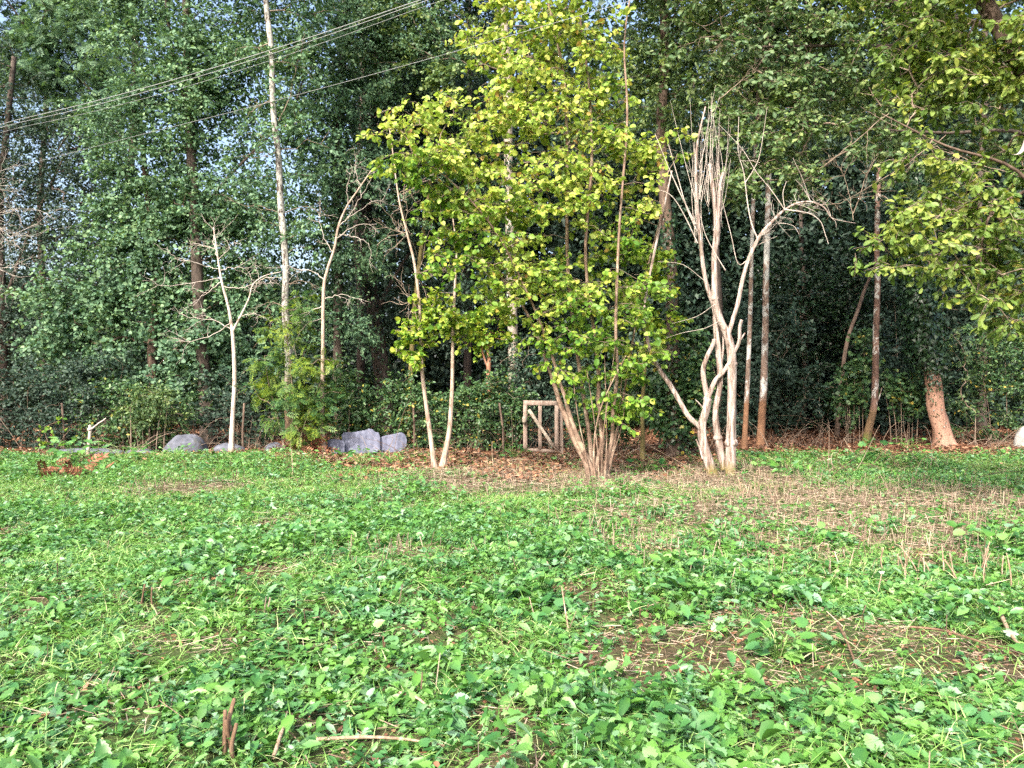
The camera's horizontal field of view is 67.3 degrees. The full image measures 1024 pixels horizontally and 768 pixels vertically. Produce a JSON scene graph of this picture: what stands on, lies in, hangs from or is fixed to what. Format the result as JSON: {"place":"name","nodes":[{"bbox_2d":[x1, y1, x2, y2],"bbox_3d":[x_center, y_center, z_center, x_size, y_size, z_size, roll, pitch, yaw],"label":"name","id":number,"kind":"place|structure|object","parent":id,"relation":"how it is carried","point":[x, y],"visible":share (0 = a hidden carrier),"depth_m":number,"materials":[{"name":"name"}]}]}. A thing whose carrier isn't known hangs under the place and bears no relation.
{"place":"outdoors","nodes":[
{"label":"outdoors","id":0,"kind":"place"},
{"bbox_2d":[0,0,419,124],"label":"overhead cable","id":1,"kind":"object","parent":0,"point":[224,64],"visible":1,"depth_m":11.48,"materials":[{"name":"silver metal"}]},
{"bbox_2d":[0,0,427,127],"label":"overhead cable","id":2,"kind":"object","parent":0,"point":[228,67],"visible":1,"depth_m":11.47,"materials":[{"name":"silver metal"}]},
{"bbox_2d":[0,0,442,132],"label":"overhead cable","id":3,"kind":"object","parent":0,"point":[242,69],"visible":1,"depth_m":11.35,"materials":[{"name":"silver metal"}]},
{"bbox_2d":[1,0,632,170],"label":"overhead cable","id":4,"kind":"object","parent":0,"point":[350,80],"visible":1,"depth_m":12.15,"materials":[{"name":"silver metal"}]},
{"bbox_2d":[0,391,1023,767],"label":"ground","id":5,"kind":"structure","parent":0,"point":[616,653],"depth_m":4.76,"materials":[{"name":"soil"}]},
{"bbox_2d":[0,149,70,299],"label":"white twigged tree","id":6,"kind":"object","parent":5,"relation":"on","point":[5,212],"visible":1,"depth_m":14.68,"materials":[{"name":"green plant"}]},
{"bbox_2d":[0,330,73,448],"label":"hedge bush","id":7,"kind":"object","parent":5,"relation":"on","point":[5,390],"visible":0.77,"depth_m":18.47,"materials":[{"name":"green plant"}]},
{"bbox_2d":[0,1,80,429],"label":"woodland tree","id":8,"kind":"object","parent":5,"relation":"on","point":[45,109],"visible":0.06,"depth_m":26.93,"materials":[{"name":"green plant"}]},
{"bbox_2d":[35,416,67,451],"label":"yellow leaf sprig","id":9,"kind":"object","parent":5,"relation":"on","point":[47,427],"visible":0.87,"depth_m":17.14,"materials":[{"name":"green plant"}]},
{"bbox_2d":[5,345,136,449],"bbox_3d":[-10.507,0.432,18.561,2.860,2.758,2.177,0,0,0],"label":"hedge bush","id":10,"kind":"object","parent":5,"relation":"on","point":[86,373],"visible":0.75,"depth_m":18.30,"materials":[{"name":"green plant"}]},
{"bbox_2d":[0,20,142,431],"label":"leaved tree","id":11,"kind":"object","parent":5,"relation":"on","point":[68,169],"visible":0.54,"depth_m":22.87,"materials":[{"name":"green plant"}]},
{"bbox_2d":[31,453,113,479],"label":"dead bracken","id":12,"kind":"object","parent":5,"relation":"on","point":[44,468],"visible":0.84,"depth_m":13.09,"materials":[{"name":"plant"}]},
{"bbox_2d":[39,436,108,460],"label":"leafy weed","id":13,"kind":"object","parent":5,"relation":"on","point":[60,452],"visible":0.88,"depth_m":14.96,"materials":[{"name":"green plant"}]},
{"bbox_2d":[0,0,171,433],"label":"feathery ash tree","id":14,"kind":"object","parent":5,"relation":"on","point":[40,43],"visible":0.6,"depth_m":24.55,"materials":[{"name":"green plant"}]},
{"bbox_2d":[59,448,124,454],"bbox_3d":[-9.545,1.603,17.492,1.761,0.294,0.663,0,0,0],"label":"boulder","id":15,"kind":"object","parent":5,"relation":"on","point":[102,449],"visible":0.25,"depth_m":17.36,"materials":[{"name":"grey stone"}]},
{"bbox_2d":[86,418,105,455],"bbox_3d":[-8.975,1.219,16.598,0.442,0.980,0.112,0,0,0],"label":"cut sapling stub","id":16,"kind":"object","parent":5,"relation":"on","point":[89,429],"visible":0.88,"depth_m":16.58,"materials":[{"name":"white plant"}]},
{"bbox_2d":[91,442,152,459],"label":"leafy weed","id":17,"kind":"object","parent":5,"relation":"on","point":[134,452],"visible":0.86,"depth_m":15.20,"materials":[{"name":"green plant"}]},
{"bbox_2d":[62,372,212,450],"bbox_3d":[-8.875,0.853,18.463,3.352,2.283,1.924,0,0,0],"label":"hedge bush","id":18,"kind":"object","parent":5,"relation":"on","point":[118,427],"visible":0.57,"depth_m":18.17,"materials":[{"name":"green plant"}]},
{"bbox_2d":[141,584,152,606],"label":"cut stem clump","id":19,"kind":"object","parent":5,"relation":"on","point":[142,599],"visible":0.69,"depth_m":5.36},
{"bbox_2d":[2,403,298,450],"bbox_3d":[-8.611,1.139,18.019,8.033,1.392,0.082,0,0,0],"label":"wire fence","id":20,"kind":"object","parent":5,"relation":"on","point":[154,429],"visible":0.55,"depth_m":18.00,"materials":[{"name":"grey metal"}]},
{"bbox_2d":[111,379,195,451],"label":"yellowing bush","id":21,"kind":"object","parent":5,"relation":"on","point":[153,414],"visible":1,"depth_m":17.66,"materials":[{"name":"green plant"}]},
{"bbox_2d":[0,0,311,440],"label":"round leaved tree","id":22,"kind":"object","parent":5,"relation":"on","point":[69,328],"visible":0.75,"depth_m":20.13,"materials":[{"name":"green plant"}]},
{"bbox_2d":[153,443,195,460],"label":"leafy weed","id":23,"kind":"object","parent":5,"relation":"on","point":[182,455],"visible":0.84,"depth_m":15.05,"materials":[{"name":"green plant"}]},
{"bbox_2d":[162,434,208,453],"bbox_3d":[-7.470,1.555,17.565,1.013,0.821,0.906,0,0,0],"label":"boulder","id":24,"kind":"object","parent":5,"relation":"on","point":[176,441],"visible":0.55,"depth_m":17.35,"materials":[{"name":"grey stone"}]},
{"bbox_2d":[46,0,359,445],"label":"tall dark trunked tree","id":25,"kind":"object","parent":5,"relation":"on","point":[192,102],"visible":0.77,"depth_m":19.76,"materials":[{"name":"green plant"}]},
{"bbox_2d":[133,214,282,451],"bbox_3d":[-6.696,-1.120,17.289,3.464,5.586,1.248,0,0,0],"label":"pale bare sapling","id":26,"kind":"object","parent":5,"relation":"on","point":[231,446],"visible":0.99,"depth_m":17.17,"materials":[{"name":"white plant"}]},
{"bbox_2d":[214,443,244,451],"bbox_3d":[-6.515,1.562,17.771,0.753,0.404,0.679,0,0,0],"label":"boulder","id":27,"kind":"object","parent":5,"relation":"on","point":[222,445],"visible":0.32,"depth_m":17.62,"materials":[{"name":"grey stone"}]},
{"bbox_2d":[222,698,237,761],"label":"cut stem clump","id":28,"kind":"object","parent":5,"relation":"on","point":[227,728],"visible":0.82,"depth_m":3.31,"materials":[{"name":"wood"}]},
{"bbox_2d":[172,347,298,447],"bbox_3d":[-6.800,0.491,18.973,3.114,2.787,2.087,0,0,0],"label":"hedge bush","id":29,"kind":"object","parent":5,"relation":"on","point":[226,395],"visible":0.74,"depth_m":18.64,"materials":[{"name":"green plant"}]},
{"bbox_2d":[218,450,258,462],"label":"leafy weed","id":30,"kind":"object","parent":5,"relation":"on","point":[244,454],"visible":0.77,"depth_m":14.92,"materials":[{"name":"green plant"}]},
{"bbox_2d":[264,442,285,450],"bbox_3d":[-5.508,1.539,17.890,0.562,0.372,0.453,0,0,0],"label":"boulder","id":31,"kind":"object","parent":5,"relation":"on","point":[270,445],"visible":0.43,"depth_m":17.77,"materials":[{"name":"grey stone"}]},
{"bbox_2d":[272,714,292,758],"bbox_3d":[-1.018,1.555,3.429,0.020,0.049,0.390,0,0,-5],"label":"fallen stick","id":32,"kind":"object","parent":5,"relation":"on","point":[277,745],"visible":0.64,"depth_m":3.32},
{"bbox_2d":[201,0,364,450],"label":"lichen birch","id":33,"kind":"object","parent":5,"relation":"on","point":[271,72],"visible":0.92,"depth_m":18.24,"materials":[{"name":"green plant"}]},
{"bbox_2d":[233,290,353,450],"bbox_3d":[-4.865,-0.227,17.116,2.537,3.850,1.732,0,0,-25],"label":"ash sapling bush","id":34,"kind":"object","parent":5,"relation":"on","point":[291,404],"visible":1,"depth_m":17.02,"materials":[{"name":"green plant"}]},
{"bbox_2d":[268,433,336,453],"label":"dead bracken","id":35,"kind":"object","parent":5,"relation":"on","point":[313,448],"visible":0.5,"depth_m":17.19,"materials":[{"name":"plant"}]},
{"bbox_2d":[260,146,390,454],"bbox_3d":[-4.212,-1.789,17.332,2.940,7.032,1.323,0,0,0],"label":"tall bare sapling","id":36,"kind":"object","parent":5,"relation":"on","point":[322,307],"visible":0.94,"depth_m":17.27,"materials":[{"name":"beige plant"}]},
{"bbox_2d":[251,0,420,426],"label":"woodland tree","id":37,"kind":"object","parent":5,"relation":"on","point":[360,364],"visible":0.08,"depth_m":26.90,"materials":[{"name":"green plant"}]},
{"bbox_2d":[328,439,344,453],"bbox_3d":[-3.994,1.433,17.410,0.408,0.379,0.145,0,0,4],"label":"boulder","id":38,"kind":"object","parent":5,"relation":"on","point":[339,444],"visible":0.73,"depth_m":17.42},
{"bbox_2d":[298,347,404,446],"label":"hedge bush","id":39,"kind":"object","parent":5,"relation":"on","point":[347,407],"visible":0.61,"depth_m":18.75,"materials":[{"name":"green plant"}]},
{"bbox_2d":[342,429,379,454],"bbox_3d":[-3.461,1.320,17.577,0.905,0.595,0.257,0,0,0],"label":"boulder","id":40,"kind":"object","parent":5,"relation":"on","point":[352,440],"visible":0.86,"depth_m":17.59,"materials":[{"name":"stone"}]},
{"bbox_2d":[332,448,389,464],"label":"leafy weed","id":41,"kind":"object","parent":5,"relation":"on","point":[350,453],"visible":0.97,"depth_m":14.98,"materials":[{"name":"green plant"}]},
{"bbox_2d":[268,0,486,439],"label":"ivy clad tree","id":42,"kind":"object","parent":5,"relation":"on","point":[337,332],"visible":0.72,"depth_m":20.82,"materials":[{"name":"green plant"}]},
{"bbox_2d":[316,735,449,747],"bbox_3d":[-0.565,1.569,3.393,0.596,0.022,0.063,0,0,5],"label":"fallen stick","id":43,"kind":"object","parent":5,"relation":"on","point":[367,737],"visible":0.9,"depth_m":3.40,"materials":[{"name":"wood"}]},
{"bbox_2d":[371,448,408,463],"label":"leafy weed","id":44,"kind":"object","parent":5,"relation":"on","point":[391,457],"visible":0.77,"depth_m":15.46,"materials":[{"name":"green plant"}]},
{"bbox_2d":[380,432,406,452],"bbox_3d":[-2.736,1.381,17.692,0.618,0.527,0.200,0,0,0],"label":"boulder","id":45,"kind":"object","parent":5,"relation":"on","point":[388,439],"visible":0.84,"depth_m":17.70,"materials":[{"name":"stone"}]},
{"bbox_2d":[359,361,465,449],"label":"bramble bank","id":46,"kind":"structure","parent":5,"relation":"on","point":[405,395],"depth_m":18.45,"materials":[{"name":"green plant"}]},
{"bbox_2d":[371,122,484,467],"bbox_3d":[-1.771,-1.716,14.694,2.205,6.969,1.438,0,0,17],"label":"forked sapling","id":47,"kind":"object","parent":5,"relation":"on","point":[450,320],"visible":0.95,"depth_m":14.76,"materials":[{"name":"green plant"}]},
{"bbox_2d":[340,0,534,435],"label":"leaning ivy trunk tree","id":48,"kind":"object","parent":5,"relation":"on","point":[381,365],"visible":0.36,"depth_m":22.82,"materials":[{"name":"green plant"}]},
{"bbox_2d":[373,107,519,438],"bbox_3d":[-1.901,-3.071,22.176,3.593,9.577,3.022,0,0,-41],"label":"mossy leaning pole tree","id":49,"kind":"object","parent":5,"relation":"on","point":[425,222],"visible":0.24,"depth_m":21.94,"materials":[{"name":"green plant"}]},
{"bbox_2d":[412,403,516,453],"bbox_3d":[-1.117,1.150,18.071,2.450,1.414,0.076,0,0,0],"label":"wire fence","id":50,"kind":"object","parent":5,"relation":"on","point":[502,425],"visible":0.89,"depth_m":18.05,"materials":[{"name":"grey metal"}]},
{"bbox_2d":[402,0,541,431],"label":"woodland tree","id":51,"kind":"object","parent":5,"relation":"on","point":[467,364],"visible":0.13,"depth_m":25.91,"materials":[{"name":"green plant"}]},
{"bbox_2d":[415,365,539,451],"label":"bramble bank","id":52,"kind":"structure","parent":5,"relation":"on","point":[482,422],"depth_m":18.50,"materials":[{"name":"green plant"}]},
{"bbox_2d":[448,303,520,443],"bbox_3d":[-0.738,-0.210,19.533,1.944,3.806,1.133,0,0,0],"label":"red stub tree","id":53,"kind":"object","parent":5,"relation":"on","point":[486,344],"visible":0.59,"depth_m":19.44,"materials":[{"name":"green plant"}]},
{"bbox_2d":[336,0,650,439],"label":"pale trunk tree","id":54,"kind":"object","parent":5,"relation":"on","point":[435,78],"visible":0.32,"depth_m":20.77,"materials":[{"name":"green plant"}]},
{"bbox_2d":[0,443,1023,767],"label":"ground cover","id":55,"kind":"object","parent":5,"relation":"on","point":[618,703],"visible":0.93,"depth_m":5.24,"materials":[{"name":"green plant"}]},
{"bbox_2d":[0,0,1023,428],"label":"woodland","id":56,"kind":"object","parent":5,"relation":"on","point":[438,362],"visible":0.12,"depth_m":27.33,"materials":[{"name":"green plant"}]},
{"bbox_2d":[0,446,1023,767],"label":"straw","id":57,"kind":"object","parent":5,"relation":"on","point":[702,478],"visible":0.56,"depth_m":8.96,"materials":[{"name":"plant"}]},
{"bbox_2d":[0,422,1023,767],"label":"leaf litter","id":58,"kind":"object","parent":5,"relation":"on","point":[662,450],"visible":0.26,"depth_m":16.02,"materials":[{"name":"plant"}]},
{"bbox_2d":[492,443,532,456],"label":"leafy weed","id":59,"kind":"object","parent":5,"relation":"on","point":[507,451],"visible":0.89,"depth_m":17.27,"materials":[{"name":"green plant"}]},
{"bbox_2d":[1,394,1023,476],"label":"dead brush","id":60,"kind":"object","parent":5,"relation":"on","point":[821,427],"visible":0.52,"depth_m":17.68,"materials":[{"name":"plant"}]},
{"bbox_2d":[355,0,697,480],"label":"hazel tree","id":61,"kind":"object","parent":5,"relation":"on","point":[519,102],"visible":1,"depth_m":12.88,"materials":[{"name":"green plant"}]},
{"bbox_2d":[522,400,558,452],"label":"wooden gate","id":62,"kind":"structure","parent":5,"relation":"on","point":[537,422],"depth_m":17.98,"materials":[{"name":"brown wood"}]},
{"bbox_2d":[480,333,609,447],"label":"bramble bank","id":63,"kind":"structure","parent":5,"relation":"on","point":[548,394],"depth_m":19.38,"materials":[{"name":"green plant"}]},
{"bbox_2d":[558,407,559,450],"bbox_3d":[1.112,1.183,18.199,0.058,1.324,0.032,0,0,0],"label":"gate post","id":64,"kind":"object","parent":5,"relation":"on","point":[558,429],"visible":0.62,"depth_m":18.19,"materials":[{"name":"brown wood"}]},
{"bbox_2d":[559,409,562,453],"bbox_3d":[1.163,1.208,18.120,0.105,1.280,0.079,0,0,0],"label":"gate post","id":65,"kind":"object","parent":5,"relation":"on","point":[561,428],"visible":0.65,"depth_m":18.08,"materials":[{"name":"brown wood"}]},
{"bbox_2d":[561,587,570,637],"bbox_3d":[0.360,1.503,5.013,0.026,0.263,0.412,0,0,-4],"label":"standing cane","id":66,"kind":"object","parent":5,"relation":"on","point":[565,610],"visible":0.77,"depth_m":5.13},
{"bbox_2d":[555,660,633,707],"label":"leafy weed","id":67,"kind":"object","parent":5,"relation":"on","point":[609,668],"visible":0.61,"depth_m":3.87,"materials":[{"name":"green plant"}]},
{"bbox_2d":[562,336,661,450],"bbox_3d":[2.450,0.302,18.288,2.768,2.908,2.011,0,0,0],"label":"hedge bush","id":68,"kind":"object","parent":5,"relation":"on","point":[637,387],"visible":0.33,"depth_m":18.29,"materials":[{"name":"green plant"}]},
{"bbox_2d":[571,407,697,451],"bbox_3d":[2.844,1.146,18.220,3.132,1.406,0.079,0,0,0],"label":"wire fence","id":69,"kind":"object","parent":5,"relation":"on","point":[630,437],"visible":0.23,"depth_m":18.20,"materials":[{"name":"grey metal"}]},
{"bbox_2d":[623,458,667,471],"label":"leafy weed","id":70,"kind":"object","parent":5,"relation":"on","point":[660,461],"visible":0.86,"depth_m":14.22,"materials":[{"name":"green plant"}]},
{"bbox_2d":[612,234,693,459],"bbox_3d":[2.936,-0.700,16.316,1.689,4.887,1.273,0,0,0],"label":"thin mossy tree","id":71,"kind":"object","parent":5,"relation":"on","point":[660,255],"visible":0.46,"depth_m":16.25,"materials":[{"name":"green plant"}]},
{"bbox_2d":[589,0,762,456],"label":"dark brown tree","id":72,"kind":"object","parent":5,"relation":"on","point":[660,82],"visible":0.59,"depth_m":17.19,"materials":[{"name":"green plant"}]},
{"bbox_2d":[640,324,726,454],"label":"yellow flecked bush","id":73,"kind":"object","parent":5,"relation":"on","point":[693,387],"visible":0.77,"depth_m":17.14,"materials":[{"name":"green plant"}]},
{"bbox_2d":[620,0,782,413],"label":"woodland tree","id":74,"kind":"object","parent":5,"relation":"on","point":[719,270],"visible":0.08,"depth_m":24.93,"materials":[{"name":"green plant"}]},
{"bbox_2d":[627,85,852,476],"bbox_3d":[3.920,-1.645,13.215,3.972,6.773,0.628,0,0,0],"label":"pruned bare tree","id":75,"kind":"object","parent":5,"relation":"on","point":[727,463],"visible":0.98,"depth_m":13.17,"materials":[{"name":"beige plant"}]},
{"bbox_2d":[671,0,826,448],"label":"thin lichen pole tree","id":76,"kind":"object","parent":5,"relation":"on","point":[780,26],"visible":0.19,"depth_m":18.95,"materials":[{"name":"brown plant"}]},
{"bbox_2d":[738,476,776,501],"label":"cut stem clump","id":77,"kind":"object","parent":5,"relation":"on","point":[755,489],"visible":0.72,"depth_m":10.54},
{"bbox_2d":[692,281,828,438],"bbox_3d":[7.220,-0.551,22.536,4.139,4.956,2.713,0,0,0],"label":"hedge bush","id":78,"kind":"object","parent":5,"relation":"on","point":[790,374],"visible":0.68,"depth_m":22.34,"materials":[{"name":"green plant"}]},
{"bbox_2d":[688,1,868,430],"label":"woodland tree","id":79,"kind":"object","parent":5,"relation":"on","point":[801,240],"visible":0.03,"depth_m":25.93,"materials":[{"name":"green plant"}]},
{"bbox_2d":[739,617,818,663],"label":"leafy weed","id":80,"kind":"object","parent":5,"relation":"on","point":[768,641],"visible":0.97,"depth_m":4.48,"materials":[{"name":"green plant"}]},
{"bbox_2d":[751,454,811,473],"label":"leafy weed","id":81,"kind":"object","parent":5,"relation":"on","point":[778,459],"visible":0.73,"depth_m":13.38,"materials":[{"name":"green plant"}]},
{"bbox_2d":[718,0,879,445],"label":"patchy white tree","id":82,"kind":"object","parent":5,"relation":"on","point":[764,372],"visible":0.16,"depth_m":19.53,"materials":[{"name":"green plant"}]},
{"bbox_2d":[753,219,907,433],"bbox_3d":[10.020,-1.800,24.480,4.805,6.935,2.803,0,0,0],"label":"ivy thicket","id":83,"kind":"object","parent":5,"relation":"on","point":[782,270],"visible":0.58,"depth_m":24.36,"materials":[{"name":"green plant"}]},
{"bbox_2d":[794,521,866,539],"bbox_3d":[3.352,1.514,8.092,0.079,0.068,1.040,0,0,-20],"label":"fallen stick","id":84,"kind":"object","parent":5,"relation":"on","point":[827,524],"visible":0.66,"depth_m":8.14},
{"bbox_2d":[641,0,1023,219],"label":"grey leaved alder","id":85,"kind":"object","parent":5,"relation":"on","point":[816,31],"visible":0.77,"depth_m":14.32,"materials":[{"name":"green plant"}]},
{"bbox_2d":[836,622,858,668],"bbox_3d":[1.967,1.526,4.516,0.018,0.047,0.717,0,0,15],"label":"fallen stick","id":86,"kind":"object","parent":5,"relation":"on","point":[846,640],"visible":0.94,"depth_m":4.50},
{"bbox_2d":[824,328,885,442],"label":"young maple","id":87,"kind":"object","parent":5,"relation":"on","point":[849,388],"visible":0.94,"depth_m":20.13,"materials":[{"name":"green plant"}]},
{"bbox_2d":[856,438,896,460],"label":"leafy weed","id":88,"kind":"object","parent":5,"relation":"on","point":[875,452],"visible":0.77,"depth_m":15.05,"materials":[{"name":"green plant"}]},
{"bbox_2d":[819,0,955,444],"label":"mossy footed tree","id":89,"kind":"object","parent":5,"relation":"on","point":[875,370],"visible":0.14,"depth_m":19.64,"materials":[{"name":"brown plant"}]},
{"bbox_2d":[834,186,943,436],"bbox_3d":[11.366,-2.046,23.125,3.550,7.523,1.941,0,0,0],"label":"leaning thin dark tree","id":90,"kind":"object","parent":5,"relation":"on","point":[845,350],"visible":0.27,"depth_m":22.96,"materials":[{"name":"brown plant"}]},
{"bbox_2d":[878,368,926,444],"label":"young maple","id":91,"kind":"object","parent":5,"relation":"on","point":[910,402],"visible":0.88,"depth_m":20.10,"materials":[{"name":"green plant"}]},
{"bbox_2d":[880,542,929,577],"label":"cut stem clump","id":92,"kind":"object","parent":5,"relation":"on","point":[906,559],"visible":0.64,"depth_m":6.50,"materials":[{"name":"plant"}]},
{"bbox_2d":[889,436,928,448],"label":"leafy weed","id":93,"kind":"object","parent":5,"relation":"on","point":[904,443],"visible":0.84,"depth_m":18.72,"materials":[{"name":"green plant"}]},
{"bbox_2d":[810,0,1023,346],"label":"overhanging oak","id":94,"kind":"object","parent":5,"relation":"on","point":[1007,31],"visible":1,"depth_m":8.66,"materials":[{"name":"green plant"}]},
{"bbox_2d":[840,238,993,437],"bbox_3d":[12.216,-1.466,23.038,4.303,6.393,2.412,0,0,7],"label":"hedge bush","id":95,"kind":"object","parent":5,"relation":"on","point":[961,314],"visible":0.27,"depth_m":22.88,"materials":[{"name":"green plant"}]},
{"bbox_2d":[858,4,1023,446],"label":"stripped red trunk tree","id":96,"kind":"object","parent":5,"relation":"on","point":[927,354],"visible":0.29,"depth_m":19.40,"materials":[{"name":"green plant"}]},
{"bbox_2d":[949,327,979,444],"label":"trailing ivy","id":97,"kind":"object","parent":96,"relation":"hanging from","point":[967,376],"visible":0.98,"depth_m":19.18,"materials":[{"name":"green plant"}]},
{"bbox_2d":[876,0,1023,431],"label":"woodland tree","id":98,"kind":"object","parent":5,"relation":"on","point":[1013,6],"visible":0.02,"depth_m":24.91,"materials":[{"name":"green plant"}]},
{"bbox_2d":[899,544,1011,586],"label":"cut stem clump","id":99,"kind":"object","parent":5,"relation":"on","point":[952,569],"visible":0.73,"depth_m":6.25,"materials":[{"name":"wood"}]},
{"bbox_2d":[910,626,1022,653],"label":"fallen stick","id":100,"kind":"object","parent":5,"relation":"on","point":[942,630],"visible":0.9,"depth_m":4.75,"materials":[{"name":"wood"}]},
{"bbox_2d":[939,272,1023,442],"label":"hedge bush","id":101,"kind":"object","parent":5,"relation":"on","point":[1009,351],"visible":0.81,"depth_m":20.52,"materials":[{"name":"green plant"}]},
{"bbox_2d":[946,520,1023,551],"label":"leafy weed","id":102,"kind":"object","parent":5,"relation":"on","point":[988,532],"visible":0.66,"depth_m":7.39,"materials":[{"name":"green plant"}]},
{"bbox_2d":[964,542,1008,570],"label":"cut stem clump","id":103,"kind":"object","parent":5,"relation":"on","point":[986,552],"visible":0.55,"depth_m":6.61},
{"bbox_2d":[997,607,1018,642],"bbox_3d":[3.159,1.548,4.880,0.061,0.080,0.728,0,0,20],"label":"fallen stick","id":104,"kind":"object","parent":5,"relation":"on","point":[1002,617],"visible":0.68,"depth_m":4.91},
{"bbox_2d":[1013,426,1023,447],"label":"standing stone","id":105,"kind":"object","parent":5,"relation":"on","point":[1018,440],"visible":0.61,"depth_m":19.12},
{"bbox_2d":[0,0,1023,387],"label":"sky","id":106,"kind":"structure","parent":0,"point":[2,19],"materials":[{"name":"white"}]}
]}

